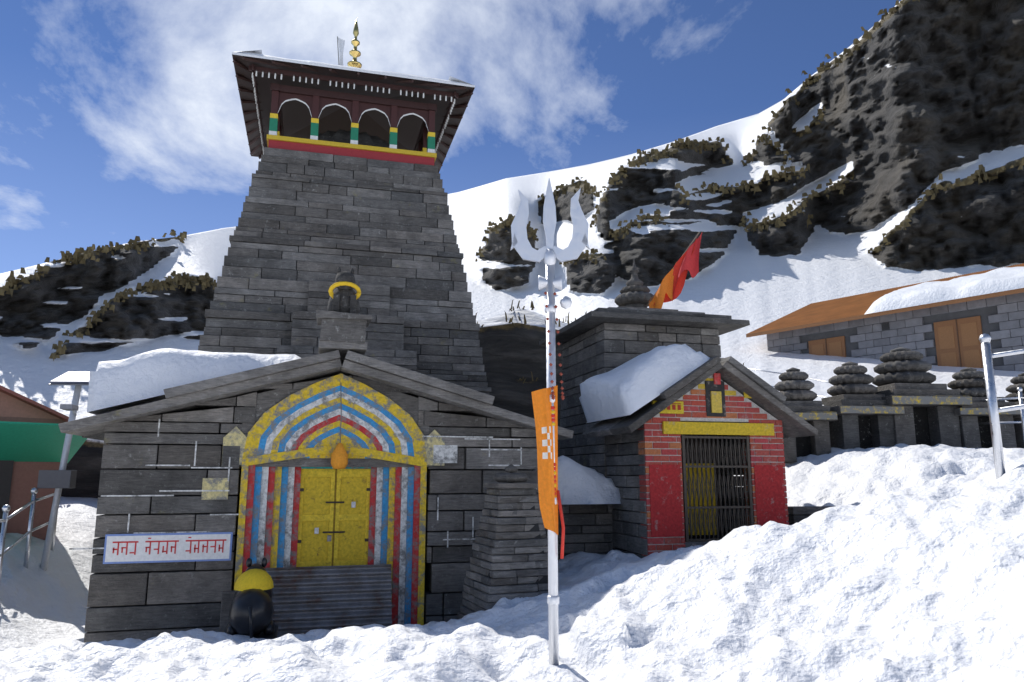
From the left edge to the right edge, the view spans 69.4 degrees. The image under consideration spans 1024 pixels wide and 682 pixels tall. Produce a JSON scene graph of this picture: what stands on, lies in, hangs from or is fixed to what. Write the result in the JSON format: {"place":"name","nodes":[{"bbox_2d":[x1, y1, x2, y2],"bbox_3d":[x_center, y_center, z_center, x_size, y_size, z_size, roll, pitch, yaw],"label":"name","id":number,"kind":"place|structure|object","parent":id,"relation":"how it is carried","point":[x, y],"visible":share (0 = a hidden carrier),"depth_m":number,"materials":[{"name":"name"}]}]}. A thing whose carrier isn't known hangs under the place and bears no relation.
{"place":"outdoors","nodes":[
{"label":"outdoors","id":0,"kind":"place"},
{"bbox_2d":[318,129,388,147],"bbox_3d":[-3.680,-4.140,16.870,2.300,0.760,2.300,3,-11,-15],"label":"tower amalaka","id":1,"kind":"object","parent":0,"point":[343,136],"visible":0.13,"depth_m":15.95,"materials":[{"name":"grey stone"}]},
{"bbox_2d":[0,0,900,272],"label":"sky","id":2,"kind":"structure","parent":0,"point":[121,121],"materials":[{"name":"blue"}]},
{"bbox_2d":[0,0,1023,681],"bbox_3d":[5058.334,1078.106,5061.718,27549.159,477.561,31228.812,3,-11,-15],"label":"snow ground","id":3,"kind":"structure","parent":0,"point":[900,562],"depth_m":29.07,"materials":[{"name":"white snow"}]},
{"bbox_2d":[0,487,57,580],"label":"railing","id":4,"kind":"object","parent":3,"relation":"on","point":[6,508],"visible":0.69,"depth_m":10.36,"materials":[{"name":"silver metal"}]},
{"bbox_2d":[0,385,86,539],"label":"hut","id":5,"kind":"object","parent":3,"relation":"on","point":[32,437],"visible":0.68,"depth_m":12.08,"materials":[{"name":"paint"}]},
{"bbox_2d":[37,372,89,570],"bbox_3d":[-6.519,1.922,10.793,0.760,3.091,0.898,0,-10,-1],"label":"solar street lamp","id":6,"kind":"object","parent":3,"relation":"on","point":[60,478],"visible":0.73,"depth_m":10.81,"materials":[{"name":"metal"}]},
{"bbox_2d":[61,438,117,497],"bbox_3d":[-14.601,3.617,18.833,15.326,3.720,5.031,3,-11,-15],"label":"bank rock","id":7,"kind":"object","parent":3,"relation":"on","point":[85,461],"visible":0.02,"depth_m":17.75,"materials":[{"name":"black stone"}]},
{"bbox_2d":[219,590,234,631],"bbox_3d":[-2.904,3.007,7.932,0.425,0.638,0.088,3,-11,-15],"label":"door slab stone","id":8,"kind":"object","parent":3,"relation":"on","point":[227,598],"visible":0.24,"depth_m":7.88,"materials":[{"name":"stone"}]},
{"bbox_2d":[225,557,277,638],"bbox_3d":[-2.591,2.581,7.397,0.500,0.750,0.782,3,-11,-15],"label":"nandi bull statue","id":9,"kind":"object","parent":3,"relation":"on","point":[251,611],"visible":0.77,"depth_m":7.14,"materials":[{"name":"stone"}]},
{"bbox_2d":[234,569,273,590],"bbox_3d":[-2.611,2.407,7.501,0.380,0.190,0.429,3,-11,-15],"label":"yellow cloth","id":10,"kind":"object","parent":9,"relation":"on","point":[261,579],"visible":1,"depth_m":7.37,"materials":[{"name":"yellow fabric"}]},
{"bbox_2d":[118,156,498,588],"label":"stone blocks","id":11,"kind":"structure","parent":3,"relation":"on","point":[417,369],"depth_m":9.75,"materials":[{"name":"grey stone"}]},
{"bbox_2d":[249,64,458,164],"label":"wooden balcony","id":12,"kind":"structure","parent":11,"relation":"on","point":[355,106],"depth_m":15.30,"materials":[{"name":"brown wood"}]},
{"bbox_2d":[232,52,474,172],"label":"roof eaves","id":13,"kind":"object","parent":12,"relation":"on","point":[296,115],"depth_m":16.37,"materials":[{"name":"brown wood"}]},
{"bbox_2d":[337,36,344,65],"bbox_3d":[-3.996,-6.354,17.186,0.207,1.552,0.060,3,-11,-15],"label":"tower flag","id":14,"kind":"object","parent":13,"relation":"on","point":[341,42],"visible":0.64,"depth_m":17.26,"materials":[{"name":"white fabric"}]},
{"bbox_2d":[236,50,471,84],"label":"tower roof","id":15,"kind":"structure","parent":13,"relation":"on","point":[259,53],"depth_m":14.85,"materials":[{"name":"white"}]},
{"bbox_2d":[347,18,361,67],"bbox_3d":[-3.680,-6.620,17.321,0.480,2.120,0.480,3,-11,-15],"label":"finial","id":16,"kind":"object","parent":13,"relation":"on","point":[354,53],"visible":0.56,"depth_m":17.30,"materials":[{"name":"gold metal"}]},
{"bbox_2d":[58,147,573,642],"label":"temple","id":17,"kind":"structure","parent":3,"relation":"on","point":[374,345],"depth_m":9.26,"materials":[{"name":"stone"}]},
{"bbox_2d":[103,532,232,563],"bbox_3d":[-3.784,2.282,8.167,1.300,0.310,0.029,3,-11,-15],"label":"sign board","id":18,"kind":"object","parent":17,"relation":"attached to","point":[162,547],"visible":1,"depth_m":8.15,"materials":[{"name":"paint"}]},
{"bbox_2d":[87,348,299,414],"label":"roof snow","id":19,"kind":"structure","parent":17,"relation":"on","point":[143,378],"depth_m":8.60,"materials":[{"name":"white snow"}]},
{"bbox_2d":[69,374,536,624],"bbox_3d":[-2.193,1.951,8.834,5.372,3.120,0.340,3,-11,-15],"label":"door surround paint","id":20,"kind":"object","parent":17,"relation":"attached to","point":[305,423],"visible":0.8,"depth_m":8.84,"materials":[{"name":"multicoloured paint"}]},
{"bbox_2d":[296,469,370,566],"bbox_3d":[-2.122,2.519,8.771,1.000,1.980,0.300,3,-11,-15],"label":"door","id":21,"kind":"structure","parent":20,"relation":"attached to","point":[333,523],"depth_m":8.92,"materials":[{"name":"paint"}]},
{"bbox_2d":[331,382,347,468],"bbox_3d":[-2.033,1.002,8.787,0.200,1.030,0.200,3,-11,-15],"label":"hanging bell","id":22,"kind":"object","parent":20,"relation":"hanging from","point":[339,457],"depth_m":8.66,"materials":[{"name":"metal"}]},
{"bbox_2d":[327,267,359,313],"bbox_3d":[-2.065,-0.584,9.117,0.400,0.640,0.445,3,-11,-15],"label":"ridge lion statue","id":23,"kind":"object","parent":17,"relation":"on","point":[343,299],"visible":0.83,"depth_m":8.96,"materials":[{"name":"stone"}]},
{"bbox_2d":[328,281,360,299],"bbox_3d":[-2.030,-0.599,8.985,0.394,0.234,0.174,3,-11,-15],"label":"statue garland","id":24,"kind":"object","parent":23,"relation":"attached to","point":[343,283],"visible":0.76,"depth_m":8.93,"materials":[{"name":"fabric"}]},
{"bbox_2d":[265,564,391,637],"bbox_3d":[-2.079,2.934,8.257,1.460,0.780,0.327,3,-11,-15],"label":"corrugated sheet","id":25,"kind":"object","parent":3,"relation":"on","point":[305,600],"visible":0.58,"depth_m":8.31,"materials":[{"name":"metal"}]},
{"bbox_2d":[458,464,547,618],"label":"mini shikhara","id":26,"kind":"structure","parent":3,"relation":"on","point":[476,597],"depth_m":7.94,"materials":[{"name":"grey stone"}]},
{"bbox_2d":[0,0,1023,360],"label":"dry grass","id":27,"kind":"structure","parent":3,"relation":"on","point":[80,258],"depth_m":50.65,"materials":[{"name":"plant"}]},
{"bbox_2d":[476,308,567,469],"bbox_3d":[0.134,2.915,19.886,9.056,7.240,4.447,3,-11,-15],"label":"rock","id":28,"kind":"object","parent":3,"relation":"on","point":[512,354],"visible":0.07,"depth_m":18.49,"materials":[{"name":"black stone"}]},
{"bbox_2d":[476,300,586,383],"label":"rock grass","id":29,"kind":"structure","parent":28,"relation":"on","point":[525,322],"depth_m":19.10,"materials":[{"name":"plant"}]},
{"bbox_2d":[510,178,589,664],"bbox_3d":[0.277,0.546,5.174,0.555,3.578,0.201,3,-11,-15],"label":"trident","id":30,"kind":"object","parent":3,"relation":"on","point":[549,253],"visible":0.87,"depth_m":5.34,"materials":[{"name":"silver metal"}]},
{"bbox_2d":[531,385,557,534],"bbox_3d":[0.231,0.806,5.052,0.186,1.020,0.104,3,-11,-15],"label":"banner","id":31,"kind":"object","parent":30,"relation":"attached to","point":[542,404],"visible":1,"depth_m":5.06,"materials":[{"name":"fabric"}]},
{"bbox_2d":[544,291,564,558],"bbox_3d":[0.289,0.561,5.163,0.148,1.845,0.101,3,-11,-15],"label":"trishul mala","id":32,"kind":"object","parent":30,"relation":"hanging from","point":[558,491],"visible":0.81,"depth_m":5.08,"materials":[{"name":"red"}]},
{"bbox_2d":[539,504,615,559],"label":"stone wall","id":33,"kind":"structure","parent":3,"relation":"on","point":[588,528],"depth_m":10.82,"materials":[{"name":"stone"}]},
{"bbox_2d":[535,455,623,504],"bbox_3d":[0.889,2.083,11.170,1.500,0.695,1.450,3,-11,-15],"label":"snow pile","id":34,"kind":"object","parent":33,"relation":"on","point":[578,483],"depth_m":10.64,"materials":[{"name":"white snow"}]},
{"bbox_2d":[539,260,817,558],"bbox_3d":[2.479,0.964,11.735,2.906,5.400,4.964,3,-11,-15],"label":"shrine","id":35,"kind":"object","parent":3,"relation":"on","point":[589,350],"depth_m":11.64,"materials":[{"name":"grey stone"}]},
{"bbox_2d":[579,344,709,422],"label":"roof snow","id":36,"kind":"structure","parent":35,"relation":"on","point":[631,386],"depth_m":10.21,"materials":[{"name":"white snow"}]},
{"bbox_2d":[646,232,701,308],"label":"shrine flags","id":37,"kind":"object","parent":35,"relation":"attached to","point":[671,285],"visible":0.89,"depth_m":12.90,"materials":[{"name":"fabric"}]},
{"bbox_2d":[638,373,788,555],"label":"wall","id":38,"kind":"structure","parent":35,"relation":"attached to","point":[714,404],"depth_m":10.30,"materials":[{"name":"red brick"}]},
{"bbox_2d":[681,435,753,541],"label":"shrine gate","id":39,"kind":"structure","parent":35,"relation":"attached to","point":[748,493],"depth_m":10.17,"materials":[{"name":"metal"}]},
{"bbox_2d":[787,506,834,524],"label":"platform wall","id":40,"kind":"structure","parent":3,"relation":"on","point":[797,514],"depth_m":10.70,"materials":[{"name":"stone"}]},
{"bbox_2d":[748,263,1023,333],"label":"roof","id":41,"kind":"structure","parent":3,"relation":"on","point":[845,307],"depth_m":31.52,"materials":[{"name":"orange metal"}]},
{"bbox_2d":[746,288,1023,337],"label":"roof fascia","id":42,"kind":"structure","parent":41,"relation":"attached to","point":[979,297],"depth_m":26.92,"materials":[{"name":"orange wood"}]},
{"bbox_2d":[865,267,1023,313],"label":"snow","id":43,"kind":"structure","parent":41,"relation":"on","point":[1001,279],"depth_m":25.87,"materials":[{"name":"white snow"}]},
{"bbox_2d":[748,368,1023,437],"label":"terrace railing","id":44,"kind":"object","parent":3,"relation":"on","point":[1020,397],"depth_m":14.30,"materials":[{"name":"silver metal"}]},
{"bbox_2d":[767,292,1023,371],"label":"building walls","id":45,"kind":"structure","parent":3,"relation":"on","point":[1002,320],"depth_m":26.87,"materials":[{"name":"stone"}]},
{"bbox_2d":[808,316,982,367],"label":"shuttered windows","id":46,"kind":"structure","parent":45,"relation":"attached to","point":[958,342],"depth_m":25.99,"materials":[{"name":"paint"}]},
{"bbox_2d":[774,347,1023,461],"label":"small stone shrines","id":47,"kind":"object","parent":3,"relation":"on","point":[901,371],"visible":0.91,"depth_m":15.17,"materials":[{"name":"grey stone"}]},
{"bbox_2d":[796,395,1019,418],"bbox_3d":[8.438,1.388,15.164,6.217,0.489,1.819,3,-11,-15],"label":"stone ledge","id":48,"kind":"object","parent":47,"relation":"attached to","point":[937,399],"visible":0.79,"depth_m":14.88,"materials":[{"name":"grey stone"}]},
{"bbox_2d":[979,333,1023,478],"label":"railing","id":49,"kind":"object","parent":3,"relation":"on","point":[994,410],"visible":0.91,"depth_m":6.47,"materials":[{"name":"silver metal"}]}
]}

